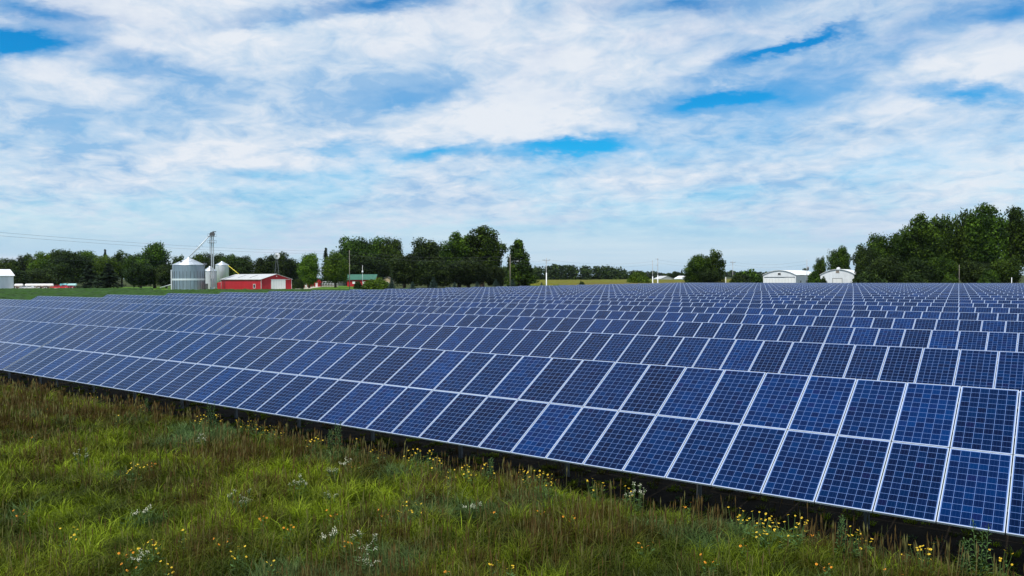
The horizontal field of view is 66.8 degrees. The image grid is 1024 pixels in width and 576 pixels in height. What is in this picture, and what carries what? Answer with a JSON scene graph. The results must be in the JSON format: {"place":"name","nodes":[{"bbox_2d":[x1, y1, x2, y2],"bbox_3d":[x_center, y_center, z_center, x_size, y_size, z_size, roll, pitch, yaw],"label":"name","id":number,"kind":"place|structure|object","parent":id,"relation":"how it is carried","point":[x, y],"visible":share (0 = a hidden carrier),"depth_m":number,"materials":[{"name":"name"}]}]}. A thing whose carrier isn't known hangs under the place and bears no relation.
{"place":"outdoors","nodes":[
{"label":"outdoors","id":0,"kind":"place"},
{"bbox_2d":[112,287,170,289],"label":"farmyard grass","id":1,"kind":"structure","parent":0,"point":[164,288],"depth_m":425.47,"materials":[{"name":"plant"}]},
{"bbox_2d":[74,265,100,287],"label":"spruce tree","id":2,"kind":"object","parent":1,"relation":"on","point":[90,276],"visible":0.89,"depth_m":403.95,"materials":[{"name":"green plant"}]},
{"bbox_2d":[92,255,120,283],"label":"broadleaf tree","id":3,"kind":"object","parent":1,"relation":"on","point":[102,260],"visible":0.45,"depth_m":451.70,"materials":[{"name":"green plant"}]},
{"bbox_2d":[88,263,130,287],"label":"spruce tree","id":4,"kind":"object","parent":1,"relation":"on","point":[108,276],"visible":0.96,"depth_m":398.83,"materials":[{"name":"green plant"}]},
{"bbox_2d":[119,252,140,286],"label":"broadleaf tree","id":5,"kind":"object","parent":1,"relation":"on","point":[127,261],"visible":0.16,"depth_m":437.35,"materials":[{"name":"green plant"}]},
{"bbox_2d":[120,261,155,287],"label":"broadleaf tree","id":6,"kind":"object","parent":1,"relation":"on","point":[140,274],"visible":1,"depth_m":382.22,"materials":[{"name":"green plant"}]},
{"bbox_2d":[134,241,172,287],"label":"broadleaf tree","id":7,"kind":"object","parent":1,"relation":"on","point":[157,254],"visible":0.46,"depth_m":395.59,"materials":[{"name":"green plant"}]},
{"bbox_2d":[151,264,171,287],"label":"broadleaf tree","id":8,"kind":"object","parent":1,"relation":"on","point":[162,273],"visible":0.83,"depth_m":381.05,"materials":[{"name":"green plant"}]},
{"bbox_2d":[172,257,206,289],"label":"grain bin","id":9,"kind":"object","parent":1,"relation":"on","point":[188,273],"visible":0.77,"depth_m":312.89,"materials":[{"name":"metal"}]},
{"bbox_2d":[189,231,216,288],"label":"grain elevator","id":10,"kind":"object","parent":1,"relation":"on","point":[212,234],"visible":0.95,"depth_m":321.62,"materials":[{"name":"grey"}]},
{"bbox_2d":[205,266,216,288],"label":"grain bin","id":11,"kind":"object","parent":1,"relation":"on","point":[208,276],"visible":0.73,"depth_m":333.47,"materials":[{"name":"grey metal"}]},
{"bbox_2d":[215,261,228,282],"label":"grain bin","id":12,"kind":"object","parent":1,"relation":"on","point":[222,268],"visible":0.74,"depth_m":343.51,"materials":[{"name":"metal"}]},
{"bbox_2d":[221,253,244,275],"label":"broadleaf tree","id":13,"kind":"object","parent":1,"relation":"on","point":[230,260],"visible":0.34,"depth_m":416.47,"materials":[{"name":"green plant"}]},
{"bbox_2d":[233,255,252,273],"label":"broadleaf tree","id":14,"kind":"object","parent":1,"relation":"on","point":[246,269],"visible":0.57,"depth_m":416.58,"materials":[{"name":"green plant"}]},
{"bbox_2d":[217,274,291,288],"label":"red barn","id":15,"kind":"structure","parent":1,"relation":"on","point":[256,281],"depth_m":313.68,"materials":[{"name":"metal"}]},
{"bbox_2d":[248,257,273,273],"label":"broadleaf tree","id":16,"kind":"object","parent":1,"relation":"on","point":[256,267],"visible":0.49,"depth_m":396.35,"materials":[{"name":"green plant"}]},
{"bbox_2d":[261,251,292,276],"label":"broadleaf tree","id":17,"kind":"object","parent":1,"relation":"on","point":[282,264],"visible":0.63,"depth_m":396.26,"materials":[{"name":"green plant"}]},
{"bbox_2d":[0,288,408,299],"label":"soybean field","id":18,"kind":"structure","parent":0,"point":[20,293],"depth_m":254.94,"materials":[{"name":"green plant"}]},
{"bbox_2d":[303,286,352,288],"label":"lawn","id":19,"kind":"structure","parent":0,"point":[343,287],"depth_m":392.01,"materials":[{"name":"plant"}]},
{"bbox_2d":[336,236,371,259],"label":"broadleaf tree","id":20,"kind":"object","parent":19,"relation":"on","point":[348,245],"visible":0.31,"depth_m":476.65,"materials":[{"name":"green plant"}]},
{"bbox_2d":[347,274,377,286],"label":"red shed","id":21,"kind":"structure","parent":19,"relation":"on","point":[354,278],"depth_m":431.92,"materials":[{"name":"metal"}]},
{"bbox_2d":[344,253,388,281],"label":"broadleaf tree","id":22,"kind":"object","parent":19,"relation":"on","point":[373,266],"visible":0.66,"depth_m":465.26,"materials":[{"name":"green plant"}]},
{"bbox_2d":[354,236,385,278],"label":"broadleaf tree","id":23,"kind":"object","parent":19,"relation":"on","point":[372,247],"visible":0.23,"depth_m":479.79,"materials":[{"name":"green plant"}]},
{"bbox_2d":[362,278,388,289],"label":"bush","id":24,"kind":"object","parent":19,"relation":"on","point":[378,283],"visible":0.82,"depth_m":286.53,"materials":[{"name":"green plant"}]},
{"bbox_2d":[0,367,1023,575],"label":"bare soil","id":25,"kind":"structure","parent":0,"point":[918,530],"depth_m":18.54,"materials":[{"name":"soil"}]},
{"bbox_2d":[0,0,1023,278],"label":"sky","id":26,"kind":"structure","parent":0,"point":[614,133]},
{"bbox_2d":[1,275,1023,575],"bbox_3d":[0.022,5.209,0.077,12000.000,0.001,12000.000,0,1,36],"label":"ground","id":27,"kind":"structure","parent":0,"point":[503,285],"depth_m":52.54,"materials":[{"name":"plant"}]},
{"bbox_2d":[0,269,14,288],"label":"white barn","id":28,"kind":"structure","parent":27,"relation":"on","point":[7,278],"depth_m":359.30,"materials":[{"name":"metal"}]},
{"bbox_2d":[0,257,21,271],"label":"broadleaf tree","id":29,"kind":"object","parent":27,"relation":"on","point":[10,264],"visible":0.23,"depth_m":467.62,"materials":[{"name":"green plant"}]},
{"bbox_2d":[11,269,31,287],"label":"broadleaf tree","id":30,"kind":"object","parent":27,"relation":"on","point":[22,277],"visible":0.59,"depth_m":436.86,"materials":[{"name":"green plant"}]},
{"bbox_2d":[0,319,76,383],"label":"solar panel table","id":31,"kind":"object","parent":27,"relation":"on","point":[19,339],"visible":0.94,"depth_m":39.37,"materials":[{"name":"glass"}]},
{"bbox_2d":[27,251,53,286],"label":"broadleaf tree","id":32,"kind":"object","parent":27,"relation":"on","point":[40,262],"visible":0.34,"depth_m":454.98,"materials":[{"name":"green plant"}]},
{"bbox_2d":[27,268,61,287],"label":"broadleaf tree","id":33,"kind":"object","parent":27,"relation":"on","point":[37,276],"visible":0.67,"depth_m":434.78,"materials":[{"name":"green plant"}]},
{"bbox_2d":[43,248,97,284],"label":"broadleaf tree","id":34,"kind":"object","parent":27,"relation":"on","point":[68,266],"visible":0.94,"depth_m":419.92,"materials":[{"name":"green plant"}]},
{"bbox_2d":[0,306,235,340],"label":"solar panel table","id":35,"kind":"object","parent":27,"relation":"on","point":[210,324],"visible":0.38,"depth_m":52.60,"materials":[{"name":"glass"}]},
{"bbox_2d":[0,299,351,333],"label":"solar panel table","id":36,"kind":"object","parent":27,"relation":"on","point":[315,314],"visible":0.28,"depth_m":63.99,"materials":[{"name":"glass"}]},
{"bbox_2d":[32,296,439,320],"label":"solar panel table","id":37,"kind":"object","parent":27,"relation":"on","point":[376,308],"visible":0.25,"depth_m":73.53,"materials":[{"name":"glass"}]},
{"bbox_2d":[102,295,507,312],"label":"solar panel table","id":38,"kind":"object","parent":27,"relation":"on","point":[424,303],"visible":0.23,"depth_m":81.51,"materials":[{"name":"glass"}]},
{"bbox_2d":[296,252,321,287],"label":"broadleaf tree","id":39,"kind":"object","parent":27,"relation":"on","point":[308,268],"visible":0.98,"depth_m":376.10,"materials":[{"name":"green plant"}]},
{"bbox_2d":[321,249,350,287],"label":"broadleaf tree","id":40,"kind":"object","parent":27,"relation":"on","point":[336,268],"visible":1,"depth_m":386.24,"materials":[{"name":"green plant"}]},
{"bbox_2d":[350,530,376,573],"bbox_3d":[-2.538,4.583,13.306,0.492,0.885,0.493,-1,1,-19],"label":"white wildflower","id":41,"kind":"object","parent":27,"relation":"on","point":[366,548],"visible":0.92,"depth_m":13.30,"materials":[{"name":"green"}]},
{"bbox_2d":[165,293,563,307],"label":"solar panel table","id":42,"kind":"object","parent":27,"relation":"on","point":[508,301],"visible":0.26,"depth_m":89.47,"materials":[{"name":"glass"}]},
{"bbox_2d":[377,237,403,280],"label":"broadleaf tree","id":43,"kind":"object","parent":27,"relation":"on","point":[393,247],"visible":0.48,"depth_m":475.72,"materials":[{"name":"green plant"}]},
{"bbox_2d":[387,253,421,288],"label":"broadleaf tree","id":44,"kind":"object","parent":27,"relation":"on","point":[402,271],"visible":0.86,"depth_m":345.21,"materials":[{"name":"green plant"}]},
{"bbox_2d":[220,292,608,303],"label":"solar panel table","id":45,"kind":"object","parent":27,"relation":"on","point":[476,297],"visible":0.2,"depth_m":97.25,"materials":[{"name":"glass"}]},
{"bbox_2d":[408,237,446,287],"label":"broadleaf tree","id":46,"kind":"object","parent":27,"relation":"on","point":[424,251],"visible":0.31,"depth_m":364.63,"materials":[{"name":"green plant"}]},
{"bbox_2d":[410,259,452,287],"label":"broadleaf tree","id":47,"kind":"object","parent":27,"relation":"on","point":[428,271],"visible":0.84,"depth_m":340.89,"materials":[{"name":"green plant"}]},
{"bbox_2d":[438,230,471,287],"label":"cottonwood tree","id":48,"kind":"object","parent":27,"relation":"on","point":[455,249],"visible":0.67,"depth_m":339.73,"materials":[{"name":"green plant"}]},
{"bbox_2d":[267,291,647,300],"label":"solar panel table","id":49,"kind":"object","parent":27,"relation":"on","point":[591,296],"visible":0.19,"depth_m":105.22,"materials":[{"name":"glass"}]},
{"bbox_2d":[442,257,497,287],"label":"broadleaf tree","id":50,"kind":"object","parent":27,"relation":"on","point":[467,273],"visible":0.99,"depth_m":324.57,"materials":[{"name":"green plant"}]},
{"bbox_2d":[462,225,508,286],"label":"cottonwood tree","id":51,"kind":"object","parent":27,"relation":"on","point":[488,246],"visible":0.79,"depth_m":341.68,"materials":[{"name":"green plant"}]},
{"bbox_2d":[310,290,679,297],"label":"solar panel table","id":52,"kind":"object","parent":27,"relation":"on","point":[648,295],"visible":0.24,"depth_m":113.20,"materials":[{"name":"glass"}]},
{"bbox_2d":[485,265,505,285],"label":"broadleaf tree","id":53,"kind":"object","parent":27,"relation":"on","point":[500,276],"visible":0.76,"depth_m":332.68,"materials":[{"name":"green plant"}]},
{"bbox_2d":[0,372,1023,575],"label":"meadow grass","id":54,"kind":"structure","parent":27,"relation":"on","point":[103,500],"depth_m":15.93,"materials":[{"name":"green plant"}]},
{"bbox_2d":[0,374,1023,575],"bbox_3d":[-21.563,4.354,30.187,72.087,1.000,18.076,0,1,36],"label":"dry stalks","id":55,"kind":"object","parent":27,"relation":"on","point":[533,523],"visible":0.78,"depth_m":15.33,"materials":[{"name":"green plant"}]},
{"bbox_2d":[4,325,1023,537],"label":"solar panel table","id":56,"kind":"object","parent":27,"relation":"on","point":[679,423],"visible":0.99,"depth_m":18.54,"materials":[{"name":"glass"}]},
{"bbox_2d":[503,239,539,285],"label":"broadleaf tree","id":57,"kind":"object","parent":27,"relation":"on","point":[519,272],"visible":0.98,"depth_m":317.31,"materials":[{"name":"green plant"}]},
{"bbox_2d":[349,289,707,295],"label":"solar panel table","id":58,"kind":"object","parent":27,"relation":"on","point":[536,291],"visible":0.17,"depth_m":120.67,"materials":[{"name":"glass"}]},
{"bbox_2d":[384,289,731,294],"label":"solar panel table","id":59,"kind":"object","parent":27,"relation":"on","point":[708,292],"visible":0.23,"depth_m":127.19,"materials":[{"name":"glass"}]},
{"bbox_2d":[501,263,634,279],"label":"distant wood","id":60,"kind":"object","parent":27,"relation":"on","point":[554,272],"visible":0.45,"depth_m":889.58,"materials":[{"name":"green plant"}]},
{"bbox_2d":[416,288,753,292],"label":"solar panel table","id":61,"kind":"object","parent":27,"relation":"on","point":[732,291],"visible":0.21,"depth_m":135.21,"materials":[{"name":"glass"}]},
{"bbox_2d":[446,287,772,291],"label":"solar panel table","id":62,"kind":"object","parent":27,"relation":"on","point":[754,290],"visible":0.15,"depth_m":141.78,"materials":[{"name":"blue glass"}]},
{"bbox_2d":[214,317,1023,435],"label":"solar panel table","id":63,"kind":"object","parent":27,"relation":"on","point":[976,368],"visible":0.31,"depth_m":28.37,"materials":[{"name":"glass"}]},
{"bbox_2d":[471,287,789,290],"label":"solar panel table","id":64,"kind":"object","parent":27,"relation":"on","point":[630,288],"visible":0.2,"depth_m":150.81,"materials":[{"name":"blue glass"}]},
{"bbox_2d":[626,271,651,282],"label":"bush","id":65,"kind":"object","parent":27,"relation":"on","point":[639,277],"visible":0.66,"depth_m":327.52,"materials":[{"name":"green plant"}]},
{"bbox_2d":[496,286,804,289],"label":"solar panel table","id":66,"kind":"object","parent":27,"relation":"on","point":[664,287],"visible":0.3,"depth_m":158.31,"materials":[{"name":"blue glass"}]},
{"bbox_2d":[520,286,818,288],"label":"solar panel table","id":67,"kind":"object","parent":27,"relation":"on","point":[645,286],"visible":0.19,"depth_m":171.54,"materials":[{"name":"blue glass"}]},
{"bbox_2d":[341,311,1023,385],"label":"solar panel table","id":68,"kind":"object","parent":27,"relation":"on","point":[974,340],"visible":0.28,"depth_m":37.04,"materials":[{"name":"glass"}]},
{"bbox_2d":[682,254,711,282],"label":"broadleaf tree","id":69,"kind":"object","parent":27,"relation":"on","point":[696,264],"visible":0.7,"depth_m":276.97,"materials":[{"name":"green plant"}]},
{"bbox_2d":[682,268,721,282],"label":"broadleaf tree","id":70,"kind":"object","parent":27,"relation":"on","point":[711,276],"visible":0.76,"depth_m":274.78,"materials":[{"name":"green plant"}]},
{"bbox_2d":[704,249,726,282],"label":"broadleaf tree","id":71,"kind":"object","parent":27,"relation":"on","point":[718,263],"visible":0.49,"depth_m":282.68,"materials":[{"name":"green plant"}]},
{"bbox_2d":[434,306,1023,351],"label":"solar panel table","id":72,"kind":"object","parent":27,"relation":"on","point":[988,326],"visible":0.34,"depth_m":45.34,"materials":[{"name":"glass"}]},
{"bbox_2d":[737,512,772,545],"bbox_3d":[4.601,4.607,14.492,0.680,0.744,0.804,0,1,4],"label":"yellow wildflower","id":73,"kind":"object","parent":27,"relation":"on","point":[762,531],"visible":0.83,"depth_m":14.61,"materials":[{"name":"green"}]},
{"bbox_2d":[505,303,1023,330],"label":"solar panel table","id":74,"kind":"object","parent":27,"relation":"on","point":[896,314],"visible":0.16,"depth_m":53.42,"materials":[{"name":"glass"}]},
{"bbox_2d":[763,270,810,282],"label":"curved roof shed","id":75,"kind":"structure","parent":27,"relation":"on","point":[787,276],"depth_m":273.96,"materials":[{"name":"white metal"}]},
{"bbox_2d":[772,514,808,552],"bbox_3d":[5.158,4.608,14.271,0.680,0.744,0.804,0,1,11],"label":"yellow wildflower","id":76,"kind":"object","parent":27,"relation":"on","point":[793,536],"visible":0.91,"depth_m":14.31,"materials":[{"name":"green"}]},
{"bbox_2d":[562,300,1023,320],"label":"solar panel table","id":77,"kind":"object","parent":27,"relation":"on","point":[978,310],"visible":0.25,"depth_m":61.42,"materials":[{"name":"glass"}]},
{"bbox_2d":[609,298,1023,310],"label":"solar panel table","id":78,"kind":"object","parent":27,"relation":"on","point":[998,305],"visible":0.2,"depth_m":69.20,"materials":[{"name":"glass"}]},
{"bbox_2d":[648,296,1023,306],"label":"solar panel table","id":79,"kind":"object","parent":27,"relation":"on","point":[865,300],"visible":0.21,"depth_m":76.99,"materials":[{"name":"glass"}]},
{"bbox_2d":[820,267,854,282],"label":"curved roof shed","id":80,"kind":"structure","parent":27,"relation":"on","point":[838,275],"depth_m":273.37,"materials":[{"name":"white metal"}]},
{"bbox_2d":[825,245,852,270],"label":"broadleaf tree","id":81,"kind":"object","parent":27,"relation":"on","point":[842,260],"visible":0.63,"depth_m":312.73,"materials":[{"name":"green plant"}]},
{"bbox_2d":[681,294,1023,301],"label":"solar panel table","id":82,"kind":"object","parent":27,"relation":"on","point":[888,297],"visible":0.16,"depth_m":84.58,"materials":[{"name":"glass"}]},
{"bbox_2d":[850,243,878,278],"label":"broadleaf tree","id":83,"kind":"object","parent":27,"relation":"on","point":[862,256],"visible":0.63,"depth_m":260.51,"materials":[{"name":"green plant"}]},
{"bbox_2d":[709,293,1023,298],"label":"solar panel table","id":84,"kind":"object","parent":27,"relation":"on","point":[970,296],"visible":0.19,"depth_m":92.63,"materials":[{"name":"glass"}]},
{"bbox_2d":[850,269,889,282],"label":"bush","id":85,"kind":"object","parent":27,"relation":"on","point":[868,277],"visible":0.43,"depth_m":248.00,"materials":[{"name":"green plant"}]},
{"bbox_2d":[864,232,891,261],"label":"broadleaf tree","id":86,"kind":"object","parent":27,"relation":"on","point":[880,243],"visible":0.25,"depth_m":265.11,"materials":[{"name":"green plant"}]},
{"bbox_2d":[733,292,1023,296],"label":"solar panel table","id":87,"kind":"object","parent":27,"relation":"on","point":[886,293],"visible":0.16,"depth_m":99.37,"materials":[{"name":"glass"}]},
{"bbox_2d":[857,254,902,282],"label":"broadleaf tree","id":88,"kind":"object","parent":27,"relation":"on","point":[889,270],"visible":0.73,"depth_m":248.86,"materials":[{"name":"green plant"}]},
{"bbox_2d":[755,291,1023,293],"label":"solar panel table","id":89,"kind":"object","parent":27,"relation":"on","point":[902,292],"visible":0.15,"depth_m":107.43,"materials":[{"name":"glass"}]},
{"bbox_2d":[774,290,1023,293],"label":"solar panel table","id":90,"kind":"object","parent":27,"relation":"on","point":[900,291],"visible":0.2,"depth_m":115.55,"materials":[{"name":"blue glass"}]},
{"bbox_2d":[886,229,913,265],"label":"broadleaf tree","id":91,"kind":"object","parent":27,"relation":"on","point":[895,248],"visible":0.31,"depth_m":262.96,"materials":[{"name":"green plant"}]},
{"bbox_2d":[791,289,1023,291],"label":"solar panel table","id":92,"kind":"object","parent":27,"relation":"on","point":[907,289],"visible":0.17,"depth_m":123.01,"materials":[{"name":"blue glass"}]},
{"bbox_2d":[893,270,929,282],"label":"bush","id":93,"kind":"object","parent":27,"relation":"on","point":[909,277],"visible":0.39,"depth_m":245.43,"materials":[{"name":"green plant"}]},
{"bbox_2d":[806,288,1023,289],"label":"solar panel table","id":94,"kind":"object","parent":27,"relation":"on","point":[920,289],"visible":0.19,"depth_m":129.81,"materials":[{"name":"blue glass"}]},
{"bbox_2d":[898,256,938,282],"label":"broadleaf tree","id":95,"kind":"object","parent":27,"relation":"on","point":[916,265],"visible":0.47,"depth_m":248.35,"materials":[{"name":"green plant"}]},
{"bbox_2d":[899,211,943,263],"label":"cottonwood tree","id":96,"kind":"object","parent":27,"relation":"on","point":[923,234],"visible":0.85,"depth_m":258.37,"materials":[{"name":"green plant"}]},
{"bbox_2d":[923,256,959,282],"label":"broadleaf tree","id":97,"kind":"object","parent":27,"relation":"on","point":[943,267],"visible":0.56,"depth_m":247.94,"materials":[{"name":"green plant"}]},
{"bbox_2d":[936,213,959,279],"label":"broadleaf tree","id":98,"kind":"object","parent":27,"relation":"on","point":[946,250],"visible":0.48,"depth_m":268.33,"materials":[{"name":"green plant"}]},
{"bbox_2d":[945,208,980,279],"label":"broadleaf tree","id":99,"kind":"object","parent":27,"relation":"on","point":[960,223],"visible":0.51,"depth_m":264.87,"materials":[{"name":"green plant"}]},
{"bbox_2d":[954,537,974,575],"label":"tall weed","id":100,"kind":"object","parent":27,"relation":"on","point":[965,564],"visible":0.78,"depth_m":12.70,"materials":[{"name":"green"}]},
{"bbox_2d":[957,260,992,282],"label":"broadleaf tree","id":101,"kind":"object","parent":27,"relation":"on","point":[969,272],"visible":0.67,"depth_m":248.57,"materials":[{"name":"green plant"}]},
{"bbox_2d":[969,518,992,575],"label":"tall weed","id":102,"kind":"object","parent":27,"relation":"on","point":[982,563],"visible":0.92,"depth_m":12.58,"materials":[{"name":"green"}]},
{"bbox_2d":[963,202,1009,265],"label":"cottonwood tree","id":103,"kind":"object","parent":27,"relation":"on","point":[990,227],"visible":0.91,"depth_m":257.19,"materials":[{"name":"green plant"}]},
{"bbox_2d":[976,269,1000,282],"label":"bush","id":104,"kind":"object","parent":27,"relation":"on","point":[990,276],"visible":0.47,"depth_m":238.45,"materials":[{"name":"green plant"}]},
{"bbox_2d":[989,257,1023,282],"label":"broadleaf tree","id":105,"kind":"object","parent":27,"relation":"on","point":[1007,270],"visible":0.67,"depth_m":246.93,"materials":[{"name":"green plant"}]},
{"bbox_2d":[1000,205,1023,270],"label":"cottonwood tree","id":106,"kind":"object","parent":27,"relation":"on","point":[1014,229],"visible":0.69,"depth_m":259.62,"materials":[{"name":"green plant"}]},
{"bbox_2d":[530,279,731,285],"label":"corn field","id":107,"kind":"structure","parent":0,"point":[566,282],"depth_m":365.49,"materials":[{"name":"plant"}]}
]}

